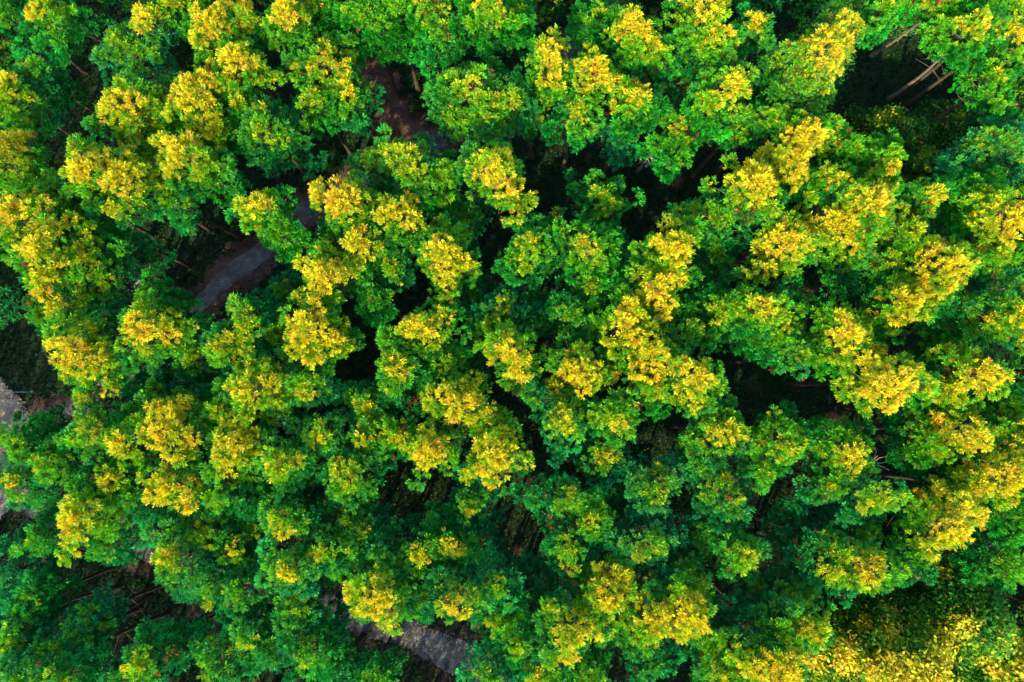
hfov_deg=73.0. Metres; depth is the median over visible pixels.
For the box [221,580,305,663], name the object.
pine tree
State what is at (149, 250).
pine tree
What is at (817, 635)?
pine tree
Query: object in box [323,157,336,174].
shrub
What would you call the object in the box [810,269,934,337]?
tree
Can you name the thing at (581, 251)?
tree
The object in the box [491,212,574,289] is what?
tree
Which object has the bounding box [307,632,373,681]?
pine tree
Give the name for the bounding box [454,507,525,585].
pine tree
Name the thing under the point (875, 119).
broadleaf tree
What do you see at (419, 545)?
pine tree
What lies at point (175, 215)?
pine tree
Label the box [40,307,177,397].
pine tree
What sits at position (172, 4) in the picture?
pine tree
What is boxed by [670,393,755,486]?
tree
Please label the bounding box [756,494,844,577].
pine tree
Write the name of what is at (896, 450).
pine tree
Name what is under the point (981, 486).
pine tree
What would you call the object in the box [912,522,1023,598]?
pine tree
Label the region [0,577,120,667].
pine tree
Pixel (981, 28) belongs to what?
pine tree
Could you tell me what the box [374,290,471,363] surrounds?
tree
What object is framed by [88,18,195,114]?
pine tree
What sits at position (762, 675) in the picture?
pine tree
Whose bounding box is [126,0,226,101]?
pine tree
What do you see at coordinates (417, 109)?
shrub
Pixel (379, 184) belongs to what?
pine tree
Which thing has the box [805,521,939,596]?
pine tree
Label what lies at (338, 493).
pine tree
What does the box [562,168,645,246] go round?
tree
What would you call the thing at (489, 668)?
pine tree
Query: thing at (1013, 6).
pine tree
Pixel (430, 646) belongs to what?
road
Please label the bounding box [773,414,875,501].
pine tree
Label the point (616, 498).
pine tree
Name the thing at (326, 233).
pine tree
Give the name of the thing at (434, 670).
road verge
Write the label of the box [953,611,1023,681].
broadleaf tree
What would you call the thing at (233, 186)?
pine tree
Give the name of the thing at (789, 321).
tree
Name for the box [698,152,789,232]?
tree
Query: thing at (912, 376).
pine tree
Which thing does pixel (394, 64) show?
shrub
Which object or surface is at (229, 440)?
pine tree
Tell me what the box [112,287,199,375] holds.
pine tree
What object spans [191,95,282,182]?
pine tree
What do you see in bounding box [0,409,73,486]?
pine tree
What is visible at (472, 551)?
pine tree
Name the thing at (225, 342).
pine tree
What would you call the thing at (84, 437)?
pine tree
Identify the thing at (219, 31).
tree
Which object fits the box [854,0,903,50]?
pine tree
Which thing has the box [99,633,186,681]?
pine tree
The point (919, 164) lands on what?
broadleaf tree
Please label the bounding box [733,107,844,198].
pine tree
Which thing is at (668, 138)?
tree
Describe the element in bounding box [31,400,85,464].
pine tree
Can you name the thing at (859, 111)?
shrub
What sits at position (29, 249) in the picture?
pine tree
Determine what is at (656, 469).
tree
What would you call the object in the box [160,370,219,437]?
pine tree
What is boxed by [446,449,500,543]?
pine tree
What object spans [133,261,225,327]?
pine tree
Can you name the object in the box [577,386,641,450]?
tree
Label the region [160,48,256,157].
pine tree
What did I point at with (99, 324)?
pine tree
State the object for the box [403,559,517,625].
pine tree
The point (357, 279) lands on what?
pine tree
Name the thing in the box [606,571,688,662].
pine tree
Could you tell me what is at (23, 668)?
pine tree
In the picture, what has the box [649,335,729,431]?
tree
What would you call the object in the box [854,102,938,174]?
broadleaf tree
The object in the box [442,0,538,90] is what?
tree
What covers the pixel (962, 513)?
pine tree
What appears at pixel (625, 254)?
pine tree
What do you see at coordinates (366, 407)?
pine tree
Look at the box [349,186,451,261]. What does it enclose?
tree
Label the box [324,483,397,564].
pine tree
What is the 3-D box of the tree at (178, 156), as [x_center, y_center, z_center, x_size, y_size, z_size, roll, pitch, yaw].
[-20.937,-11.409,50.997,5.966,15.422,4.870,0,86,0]
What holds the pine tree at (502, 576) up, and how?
on the ground at (344, 370)
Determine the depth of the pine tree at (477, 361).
48.95 m
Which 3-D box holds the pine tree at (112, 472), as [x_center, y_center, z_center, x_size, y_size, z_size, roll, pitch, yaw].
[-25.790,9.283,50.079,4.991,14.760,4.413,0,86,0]
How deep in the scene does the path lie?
58.16 m
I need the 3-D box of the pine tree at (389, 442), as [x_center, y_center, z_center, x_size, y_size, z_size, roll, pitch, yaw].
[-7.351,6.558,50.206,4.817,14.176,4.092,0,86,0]
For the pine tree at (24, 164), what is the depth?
45.40 m
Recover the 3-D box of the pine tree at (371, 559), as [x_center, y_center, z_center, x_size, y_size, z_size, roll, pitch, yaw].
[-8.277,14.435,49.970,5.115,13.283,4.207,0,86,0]
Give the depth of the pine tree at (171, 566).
43.95 m
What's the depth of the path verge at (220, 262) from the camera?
58.19 m
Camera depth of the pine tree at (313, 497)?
47.68 m
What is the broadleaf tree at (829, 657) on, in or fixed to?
on the ground at (344, 370)
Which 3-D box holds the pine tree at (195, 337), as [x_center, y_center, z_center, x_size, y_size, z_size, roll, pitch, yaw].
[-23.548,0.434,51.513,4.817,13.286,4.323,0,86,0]
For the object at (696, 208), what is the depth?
46.89 m
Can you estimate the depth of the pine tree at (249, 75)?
45.66 m
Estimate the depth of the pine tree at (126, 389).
45.79 m
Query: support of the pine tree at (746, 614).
on the ground at (344, 370)
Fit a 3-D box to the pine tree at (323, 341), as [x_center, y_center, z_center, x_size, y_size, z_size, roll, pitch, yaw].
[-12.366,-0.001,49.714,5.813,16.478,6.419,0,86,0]
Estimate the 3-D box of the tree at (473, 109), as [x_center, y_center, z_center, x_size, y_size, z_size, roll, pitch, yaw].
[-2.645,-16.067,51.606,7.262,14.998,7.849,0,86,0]
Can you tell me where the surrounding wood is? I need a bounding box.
[0,0,1023,679]
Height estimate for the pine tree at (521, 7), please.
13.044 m
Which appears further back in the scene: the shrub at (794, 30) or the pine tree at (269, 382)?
the shrub at (794, 30)
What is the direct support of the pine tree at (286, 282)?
on the ground at (344, 370)
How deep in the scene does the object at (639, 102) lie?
45.93 m
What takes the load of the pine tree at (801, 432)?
on the ground at (344, 370)
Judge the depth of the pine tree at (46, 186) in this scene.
45.71 m
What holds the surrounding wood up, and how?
on the ground at (344, 370)
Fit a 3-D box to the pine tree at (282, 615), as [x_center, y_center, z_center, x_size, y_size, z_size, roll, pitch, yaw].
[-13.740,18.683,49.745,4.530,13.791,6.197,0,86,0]
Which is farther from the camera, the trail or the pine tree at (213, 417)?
the trail
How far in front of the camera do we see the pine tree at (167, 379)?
49.15 m
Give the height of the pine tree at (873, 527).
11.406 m
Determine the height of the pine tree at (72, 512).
15.728 m
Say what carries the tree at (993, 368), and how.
on the ground at (344, 370)
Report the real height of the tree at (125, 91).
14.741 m
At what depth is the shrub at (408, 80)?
58.92 m
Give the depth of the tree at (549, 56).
45.67 m
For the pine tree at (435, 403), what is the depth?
43.98 m
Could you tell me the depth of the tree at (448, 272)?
44.14 m
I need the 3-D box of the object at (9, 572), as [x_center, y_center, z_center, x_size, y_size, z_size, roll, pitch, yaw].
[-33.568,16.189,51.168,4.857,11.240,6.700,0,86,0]
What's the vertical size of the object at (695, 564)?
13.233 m
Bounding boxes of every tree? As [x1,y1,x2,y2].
[0,0,88,75]
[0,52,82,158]
[0,128,123,214]
[0,189,142,266]
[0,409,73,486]
[0,435,112,516]
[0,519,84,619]
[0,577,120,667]
[0,605,142,681]
[6,205,167,300]
[7,551,126,639]
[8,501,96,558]
[12,592,152,672]
[19,0,115,66]
[21,237,121,337]
[25,427,147,491]
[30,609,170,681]
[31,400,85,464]
[32,167,155,239]
[33,69,108,122]
[40,282,135,343]
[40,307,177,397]
[52,398,148,475]
[53,463,182,568]
[53,581,165,659]
[57,224,180,287]
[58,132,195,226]
[60,186,168,252]
[69,350,173,434]
[78,245,190,312]
[79,445,208,507]
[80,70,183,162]
[81,296,183,361]
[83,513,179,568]
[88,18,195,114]
[94,402,168,474]
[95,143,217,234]
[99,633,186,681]
[102,340,214,400]
[104,226,192,270]
[107,606,219,681]
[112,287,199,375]
[114,460,189,524]
[121,448,240,524]
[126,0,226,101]
[130,312,206,371]
[131,377,218,479]
[132,357,206,400]
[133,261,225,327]
[139,0,243,85]
[139,509,258,603]
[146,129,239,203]
[151,177,240,238]
[155,287,235,348]
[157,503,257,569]
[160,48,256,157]
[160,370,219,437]
[160,610,224,670]
[164,326,245,390]
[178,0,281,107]
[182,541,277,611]
[184,608,266,681]
[185,154,252,209]
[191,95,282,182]
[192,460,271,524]
[196,370,289,436]
[197,389,301,506]
[198,318,292,385]
[205,36,302,140]
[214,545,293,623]
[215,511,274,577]
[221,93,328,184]
[221,343,314,446]
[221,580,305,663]
[222,82,297,167]
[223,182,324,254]
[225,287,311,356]
[229,438,273,496]
[230,10,298,90]
[236,593,317,681]
[246,477,325,533]
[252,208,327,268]
[252,435,321,500]
[253,530,346,600]
[256,491,326,545]
[257,309,311,356]
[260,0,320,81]
[260,268,321,318]
[267,570,343,664]
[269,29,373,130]
[273,285,365,384]
[274,351,352,409]
[278,0,344,51]
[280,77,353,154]
[281,504,376,581]
[281,592,356,681]
[283,405,360,465]
[285,437,338,486]
[287,454,346,533]
[292,240,373,331]
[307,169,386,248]
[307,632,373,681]
[310,201,357,273]
[311,581,365,647]
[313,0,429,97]
[316,433,391,525]
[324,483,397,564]
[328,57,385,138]
[328,379,407,470]
[332,375,405,430]
[333,524,421,636]
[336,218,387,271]
[338,239,380,295]
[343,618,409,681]
[344,146,399,201]
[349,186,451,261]
[353,524,417,582]
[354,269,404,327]
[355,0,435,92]
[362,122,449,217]
[365,408,433,465]
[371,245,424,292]
[371,331,432,411]
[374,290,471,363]
[385,508,463,580]
[391,552,444,624]
[396,362,517,438]
[401,420,461,492]
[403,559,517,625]
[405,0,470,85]
[408,550,476,596]
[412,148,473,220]
[412,221,481,315]
[415,173,461,233]
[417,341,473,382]
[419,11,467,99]
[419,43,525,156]
[421,498,487,570]
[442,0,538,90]
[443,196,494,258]
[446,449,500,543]
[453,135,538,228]
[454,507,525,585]
[455,259,506,329]
[455,612,522,681]
[457,402,534,497]
[458,325,500,387]
[463,305,518,351]
[463,540,525,610]
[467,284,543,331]
[467,577,527,645]
[471,319,547,410]
[490,588,539,681]
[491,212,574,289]
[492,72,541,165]
[495,0,541,70]
[499,630,575,681]
[502,284,564,338]
[504,74,577,158]
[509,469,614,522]
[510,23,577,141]
[514,547,566,629]
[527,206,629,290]
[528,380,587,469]
[530,573,619,671]
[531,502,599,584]
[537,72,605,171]
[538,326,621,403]
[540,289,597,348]
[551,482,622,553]
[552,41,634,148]
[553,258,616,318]
[556,617,615,681]
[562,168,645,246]
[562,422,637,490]
[562,553,638,634]
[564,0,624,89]
[574,535,644,576]
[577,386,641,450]
[578,27,624,88]
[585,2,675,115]
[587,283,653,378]
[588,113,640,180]
[588,460,636,518]
[590,224,643,278]
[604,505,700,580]
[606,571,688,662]
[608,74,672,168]
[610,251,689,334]
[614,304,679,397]
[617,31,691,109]
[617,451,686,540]
[619,618,686,681]
[622,361,673,422]
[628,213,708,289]
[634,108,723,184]
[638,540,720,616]
[642,565,726,658]
[648,63,706,128]
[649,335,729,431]
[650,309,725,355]
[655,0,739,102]
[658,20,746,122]
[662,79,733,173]
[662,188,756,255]
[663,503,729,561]
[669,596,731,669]
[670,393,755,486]
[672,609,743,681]
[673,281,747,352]
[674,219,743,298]
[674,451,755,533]
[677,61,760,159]
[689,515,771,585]
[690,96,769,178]
[691,597,787,681]
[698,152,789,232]
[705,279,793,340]
[711,581,792,656]
[711,596,808,681]
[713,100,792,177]
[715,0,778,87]
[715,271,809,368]
[720,196,822,296]
[732,63,811,149]
[732,561,822,637]
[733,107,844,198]
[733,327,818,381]
[736,399,817,495]
[745,576,837,655]
[746,0,868,124]
[749,129,819,208]
[751,159,855,228]
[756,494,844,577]
[756,526,859,608]
[769,453,847,515]
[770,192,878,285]
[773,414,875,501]
[775,120,876,204]
[777,171,896,258]
[786,457,913,529]
[786,610,856,681]
[791,341,942,418]
[791,587,967,681]
[798,578,901,636]
[799,126,908,216]
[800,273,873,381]
[801,500,889,562]
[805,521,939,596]
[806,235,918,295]
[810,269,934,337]
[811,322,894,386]
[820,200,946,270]
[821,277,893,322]
[829,101,895,165]
[834,174,961,243]
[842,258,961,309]
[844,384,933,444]
[845,233,982,325]
[846,400,951,478]
[846,474,990,572]
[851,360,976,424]
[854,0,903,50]
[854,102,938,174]
[859,397,1007,469]
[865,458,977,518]
[869,0,965,57]
[869,139,943,204]
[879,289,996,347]
[880,564,1021,671]
[882,160,1008,240]
[884,422,1023,512]
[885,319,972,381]
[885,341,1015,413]
[886,0,993,101]
[886,194,973,244]
[887,524,968,603]
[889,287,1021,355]
[895,268,1023,355]
[897,0,1023,97]
[901,12,1023,109]
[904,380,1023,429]
[905,465,1007,539]
[907,95,975,153]
[910,482,1023,551]
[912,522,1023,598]
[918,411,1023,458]
[925,52,1020,124]
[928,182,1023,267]
[930,113,1023,184]
[938,145,1008,197]
[949,106,1023,162]
[949,262,1023,304]
[951,226,1014,285]
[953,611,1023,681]
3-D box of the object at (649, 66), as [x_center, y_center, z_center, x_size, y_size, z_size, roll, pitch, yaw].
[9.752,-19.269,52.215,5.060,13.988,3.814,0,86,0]
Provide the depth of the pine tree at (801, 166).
45.10 m
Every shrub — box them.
[55,376,76,400]
[85,555,106,580]
[129,576,150,599]
[207,196,226,219]
[323,140,345,163]
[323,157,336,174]
[359,319,376,340]
[383,56,401,75]
[397,85,410,99]
[402,64,425,90]
[407,95,427,117]
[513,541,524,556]
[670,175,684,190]
[788,24,803,37]
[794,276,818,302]
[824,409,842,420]
[829,78,846,95]
[847,100,865,121]
[885,51,901,67]
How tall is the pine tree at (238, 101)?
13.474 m
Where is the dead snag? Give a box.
[634,154,654,168]
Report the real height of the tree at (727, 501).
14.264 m
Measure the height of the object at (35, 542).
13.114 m
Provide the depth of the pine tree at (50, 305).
44.32 m
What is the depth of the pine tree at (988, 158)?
48.41 m
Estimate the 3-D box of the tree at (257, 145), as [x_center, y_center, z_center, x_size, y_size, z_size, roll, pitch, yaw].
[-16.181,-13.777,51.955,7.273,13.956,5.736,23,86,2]
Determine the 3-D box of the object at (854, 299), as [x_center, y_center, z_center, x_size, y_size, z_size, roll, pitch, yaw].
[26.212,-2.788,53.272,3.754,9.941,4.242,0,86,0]
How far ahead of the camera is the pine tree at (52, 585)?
45.66 m
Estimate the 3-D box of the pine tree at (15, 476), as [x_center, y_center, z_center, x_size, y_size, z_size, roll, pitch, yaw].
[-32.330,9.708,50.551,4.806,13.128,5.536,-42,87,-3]
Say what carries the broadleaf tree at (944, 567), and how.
on the ground at (344, 370)
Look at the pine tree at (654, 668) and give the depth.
47.53 m
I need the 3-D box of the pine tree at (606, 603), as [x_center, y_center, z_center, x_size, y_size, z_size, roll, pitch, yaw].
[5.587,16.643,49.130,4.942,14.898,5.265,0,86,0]
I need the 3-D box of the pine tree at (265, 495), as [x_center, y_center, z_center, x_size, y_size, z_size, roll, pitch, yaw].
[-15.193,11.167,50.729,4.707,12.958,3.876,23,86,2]
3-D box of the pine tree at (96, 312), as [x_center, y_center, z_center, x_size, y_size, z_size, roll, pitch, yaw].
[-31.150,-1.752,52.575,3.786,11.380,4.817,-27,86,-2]
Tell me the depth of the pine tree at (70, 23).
46.53 m
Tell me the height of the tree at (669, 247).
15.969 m
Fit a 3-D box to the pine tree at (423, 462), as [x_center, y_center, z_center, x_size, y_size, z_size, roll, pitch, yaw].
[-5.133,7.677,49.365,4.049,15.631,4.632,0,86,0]
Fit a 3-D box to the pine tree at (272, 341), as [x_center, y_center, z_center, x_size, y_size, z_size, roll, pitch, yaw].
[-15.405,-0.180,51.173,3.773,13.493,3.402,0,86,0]
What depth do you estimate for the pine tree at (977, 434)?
44.29 m
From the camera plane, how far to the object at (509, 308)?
46.73 m
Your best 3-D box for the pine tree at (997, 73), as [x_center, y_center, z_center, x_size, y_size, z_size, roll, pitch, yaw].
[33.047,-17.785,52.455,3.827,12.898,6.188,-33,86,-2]
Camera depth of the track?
57.09 m
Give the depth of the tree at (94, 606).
45.83 m
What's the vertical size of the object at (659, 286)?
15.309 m
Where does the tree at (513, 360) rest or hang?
on the ground at (344, 370)
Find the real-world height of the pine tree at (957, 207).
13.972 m
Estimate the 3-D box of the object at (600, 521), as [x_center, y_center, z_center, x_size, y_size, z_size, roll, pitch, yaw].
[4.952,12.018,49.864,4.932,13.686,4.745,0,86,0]
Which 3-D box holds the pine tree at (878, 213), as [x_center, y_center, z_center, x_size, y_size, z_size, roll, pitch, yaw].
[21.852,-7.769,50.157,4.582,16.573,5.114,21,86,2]
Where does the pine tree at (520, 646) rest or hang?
on the ground at (344, 370)
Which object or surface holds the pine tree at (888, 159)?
on the ground at (344, 370)
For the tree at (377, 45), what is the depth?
47.60 m
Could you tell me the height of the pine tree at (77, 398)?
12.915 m
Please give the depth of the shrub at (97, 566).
56.12 m
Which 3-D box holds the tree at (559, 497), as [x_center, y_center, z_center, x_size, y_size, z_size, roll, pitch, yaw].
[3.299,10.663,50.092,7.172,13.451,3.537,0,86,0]
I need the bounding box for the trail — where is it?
[332,0,437,144]
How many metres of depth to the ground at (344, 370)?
57.88 m
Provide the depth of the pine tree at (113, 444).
43.10 m
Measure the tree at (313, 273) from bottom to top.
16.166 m
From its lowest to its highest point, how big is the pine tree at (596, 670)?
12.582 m
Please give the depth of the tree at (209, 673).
45.31 m
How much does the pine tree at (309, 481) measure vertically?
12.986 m
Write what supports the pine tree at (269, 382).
on the ground at (344, 370)
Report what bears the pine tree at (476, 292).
on the ground at (344, 370)
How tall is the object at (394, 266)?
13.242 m
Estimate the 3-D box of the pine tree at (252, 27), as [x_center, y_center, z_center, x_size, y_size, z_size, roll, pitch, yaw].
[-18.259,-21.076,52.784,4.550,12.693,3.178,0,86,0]
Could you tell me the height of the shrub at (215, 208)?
1.424 m
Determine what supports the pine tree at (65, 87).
on the ground at (344, 370)
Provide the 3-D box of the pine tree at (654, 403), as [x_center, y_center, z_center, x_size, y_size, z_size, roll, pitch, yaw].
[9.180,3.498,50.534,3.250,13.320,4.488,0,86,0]
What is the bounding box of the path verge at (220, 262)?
[24,0,627,428]
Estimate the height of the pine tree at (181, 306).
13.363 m
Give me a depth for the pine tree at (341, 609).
46.62 m
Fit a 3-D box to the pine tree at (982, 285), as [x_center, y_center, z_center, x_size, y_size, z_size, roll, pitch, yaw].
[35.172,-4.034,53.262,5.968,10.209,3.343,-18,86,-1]
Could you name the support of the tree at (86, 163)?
on the ground at (344, 370)
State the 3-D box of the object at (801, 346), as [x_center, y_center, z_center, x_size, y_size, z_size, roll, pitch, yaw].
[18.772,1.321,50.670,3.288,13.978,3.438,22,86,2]
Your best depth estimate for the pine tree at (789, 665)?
42.06 m
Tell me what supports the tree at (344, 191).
on the ground at (344, 370)
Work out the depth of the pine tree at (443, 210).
47.55 m
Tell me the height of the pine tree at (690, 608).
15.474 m
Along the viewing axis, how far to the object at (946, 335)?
46.65 m
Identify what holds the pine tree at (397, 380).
on the ground at (344, 370)
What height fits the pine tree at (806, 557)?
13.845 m
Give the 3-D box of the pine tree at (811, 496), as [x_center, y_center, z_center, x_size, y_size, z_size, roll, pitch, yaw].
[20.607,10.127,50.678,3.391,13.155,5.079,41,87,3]
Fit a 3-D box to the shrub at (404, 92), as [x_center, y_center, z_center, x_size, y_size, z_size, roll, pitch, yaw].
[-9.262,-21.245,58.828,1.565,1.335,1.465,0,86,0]
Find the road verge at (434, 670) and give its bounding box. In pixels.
[3,479,518,681]
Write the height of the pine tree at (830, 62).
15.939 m
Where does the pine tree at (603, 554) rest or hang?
on the ground at (344, 370)
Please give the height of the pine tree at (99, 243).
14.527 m
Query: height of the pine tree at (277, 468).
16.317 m
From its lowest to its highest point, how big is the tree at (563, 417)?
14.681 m
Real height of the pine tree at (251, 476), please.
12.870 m
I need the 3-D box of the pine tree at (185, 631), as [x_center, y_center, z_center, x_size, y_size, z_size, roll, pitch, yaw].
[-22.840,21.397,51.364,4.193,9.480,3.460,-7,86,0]
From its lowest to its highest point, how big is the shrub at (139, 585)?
1.400 m
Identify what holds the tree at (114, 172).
on the ground at (344, 370)
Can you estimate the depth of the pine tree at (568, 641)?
43.09 m
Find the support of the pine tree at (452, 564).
on the ground at (344, 370)
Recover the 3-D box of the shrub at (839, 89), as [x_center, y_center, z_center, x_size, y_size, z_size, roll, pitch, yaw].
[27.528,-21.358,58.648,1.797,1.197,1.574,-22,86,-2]
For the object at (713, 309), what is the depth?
45.45 m
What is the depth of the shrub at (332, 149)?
58.40 m
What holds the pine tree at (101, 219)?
on the ground at (344, 370)
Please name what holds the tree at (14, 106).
on the ground at (344, 370)
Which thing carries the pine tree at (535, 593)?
on the ground at (344, 370)
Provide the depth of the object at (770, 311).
44.31 m
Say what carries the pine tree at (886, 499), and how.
on the ground at (344, 370)
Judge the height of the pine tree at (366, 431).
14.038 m
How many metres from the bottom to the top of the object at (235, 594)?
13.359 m
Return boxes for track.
[0,377,36,518]
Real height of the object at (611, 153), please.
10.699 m
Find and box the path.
[40,0,617,427]
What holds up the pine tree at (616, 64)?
on the ground at (344, 370)
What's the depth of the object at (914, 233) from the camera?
45.40 m
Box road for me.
[10,485,510,681]
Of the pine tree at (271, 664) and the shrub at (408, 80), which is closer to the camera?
the pine tree at (271, 664)
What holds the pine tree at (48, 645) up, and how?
on the ground at (344, 370)
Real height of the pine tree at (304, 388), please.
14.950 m
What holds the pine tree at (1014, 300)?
on the ground at (344, 370)
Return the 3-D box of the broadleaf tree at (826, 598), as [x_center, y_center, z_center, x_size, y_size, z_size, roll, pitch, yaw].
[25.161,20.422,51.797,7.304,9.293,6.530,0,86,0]
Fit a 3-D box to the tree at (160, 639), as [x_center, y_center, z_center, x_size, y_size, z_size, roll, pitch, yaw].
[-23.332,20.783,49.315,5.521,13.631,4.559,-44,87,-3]
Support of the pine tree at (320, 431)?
on the ground at (344, 370)
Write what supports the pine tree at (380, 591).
on the ground at (344, 370)
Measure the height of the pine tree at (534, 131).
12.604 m
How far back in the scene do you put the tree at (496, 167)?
44.45 m
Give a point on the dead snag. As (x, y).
(647, 162)
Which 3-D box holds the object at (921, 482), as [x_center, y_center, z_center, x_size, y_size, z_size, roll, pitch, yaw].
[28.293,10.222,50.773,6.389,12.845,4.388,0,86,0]
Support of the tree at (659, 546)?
on the ground at (344, 370)
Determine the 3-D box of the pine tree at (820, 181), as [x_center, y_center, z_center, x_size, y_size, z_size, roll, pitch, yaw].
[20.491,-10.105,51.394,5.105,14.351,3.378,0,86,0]
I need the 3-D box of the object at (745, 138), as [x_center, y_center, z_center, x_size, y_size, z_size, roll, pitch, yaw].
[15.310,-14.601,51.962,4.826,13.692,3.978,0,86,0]
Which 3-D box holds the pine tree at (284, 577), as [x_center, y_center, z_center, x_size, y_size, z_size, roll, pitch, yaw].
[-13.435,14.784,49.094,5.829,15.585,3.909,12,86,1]
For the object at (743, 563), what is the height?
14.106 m
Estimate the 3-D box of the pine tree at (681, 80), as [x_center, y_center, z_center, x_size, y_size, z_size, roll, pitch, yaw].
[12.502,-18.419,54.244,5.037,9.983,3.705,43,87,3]
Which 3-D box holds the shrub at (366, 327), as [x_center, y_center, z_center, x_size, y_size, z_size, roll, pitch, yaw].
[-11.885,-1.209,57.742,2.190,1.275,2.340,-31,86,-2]
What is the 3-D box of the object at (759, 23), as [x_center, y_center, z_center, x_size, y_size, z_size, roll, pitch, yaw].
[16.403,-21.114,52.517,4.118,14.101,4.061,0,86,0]
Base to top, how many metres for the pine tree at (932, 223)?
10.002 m
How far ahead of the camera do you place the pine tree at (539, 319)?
49.35 m
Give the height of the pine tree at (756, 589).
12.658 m
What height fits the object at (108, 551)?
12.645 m
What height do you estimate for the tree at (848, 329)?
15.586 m
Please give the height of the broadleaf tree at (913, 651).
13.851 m
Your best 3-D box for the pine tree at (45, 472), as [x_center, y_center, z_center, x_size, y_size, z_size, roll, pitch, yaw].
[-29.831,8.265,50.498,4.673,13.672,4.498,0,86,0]
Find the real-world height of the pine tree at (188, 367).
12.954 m
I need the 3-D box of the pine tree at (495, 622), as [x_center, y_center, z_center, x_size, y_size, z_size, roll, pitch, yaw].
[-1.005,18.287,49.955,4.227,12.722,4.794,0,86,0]
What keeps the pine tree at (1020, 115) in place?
on the ground at (344, 370)
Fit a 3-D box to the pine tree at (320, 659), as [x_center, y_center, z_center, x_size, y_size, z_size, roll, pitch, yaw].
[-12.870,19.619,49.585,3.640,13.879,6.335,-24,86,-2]
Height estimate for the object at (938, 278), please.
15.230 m
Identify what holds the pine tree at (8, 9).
on the ground at (344, 370)
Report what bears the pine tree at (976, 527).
on the ground at (344, 370)
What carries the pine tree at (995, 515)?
on the ground at (344, 370)
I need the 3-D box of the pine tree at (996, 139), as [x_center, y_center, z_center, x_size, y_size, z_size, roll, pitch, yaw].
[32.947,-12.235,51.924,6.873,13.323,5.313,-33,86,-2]
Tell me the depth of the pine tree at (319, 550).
43.76 m
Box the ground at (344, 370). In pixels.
[0,0,1023,681]
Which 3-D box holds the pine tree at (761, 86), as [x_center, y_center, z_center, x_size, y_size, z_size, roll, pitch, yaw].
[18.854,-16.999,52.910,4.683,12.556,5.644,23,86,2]
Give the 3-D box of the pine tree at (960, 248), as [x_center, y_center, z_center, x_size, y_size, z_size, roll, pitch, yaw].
[27.753,-3.670,50.467,4.808,15.874,6.234,24,86,2]
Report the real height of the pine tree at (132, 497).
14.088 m
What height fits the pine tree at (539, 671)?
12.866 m
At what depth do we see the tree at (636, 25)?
45.80 m
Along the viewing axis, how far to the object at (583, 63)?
45.80 m
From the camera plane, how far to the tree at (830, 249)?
45.15 m
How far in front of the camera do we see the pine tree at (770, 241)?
44.76 m
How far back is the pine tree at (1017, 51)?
47.40 m
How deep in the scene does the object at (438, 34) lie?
47.14 m

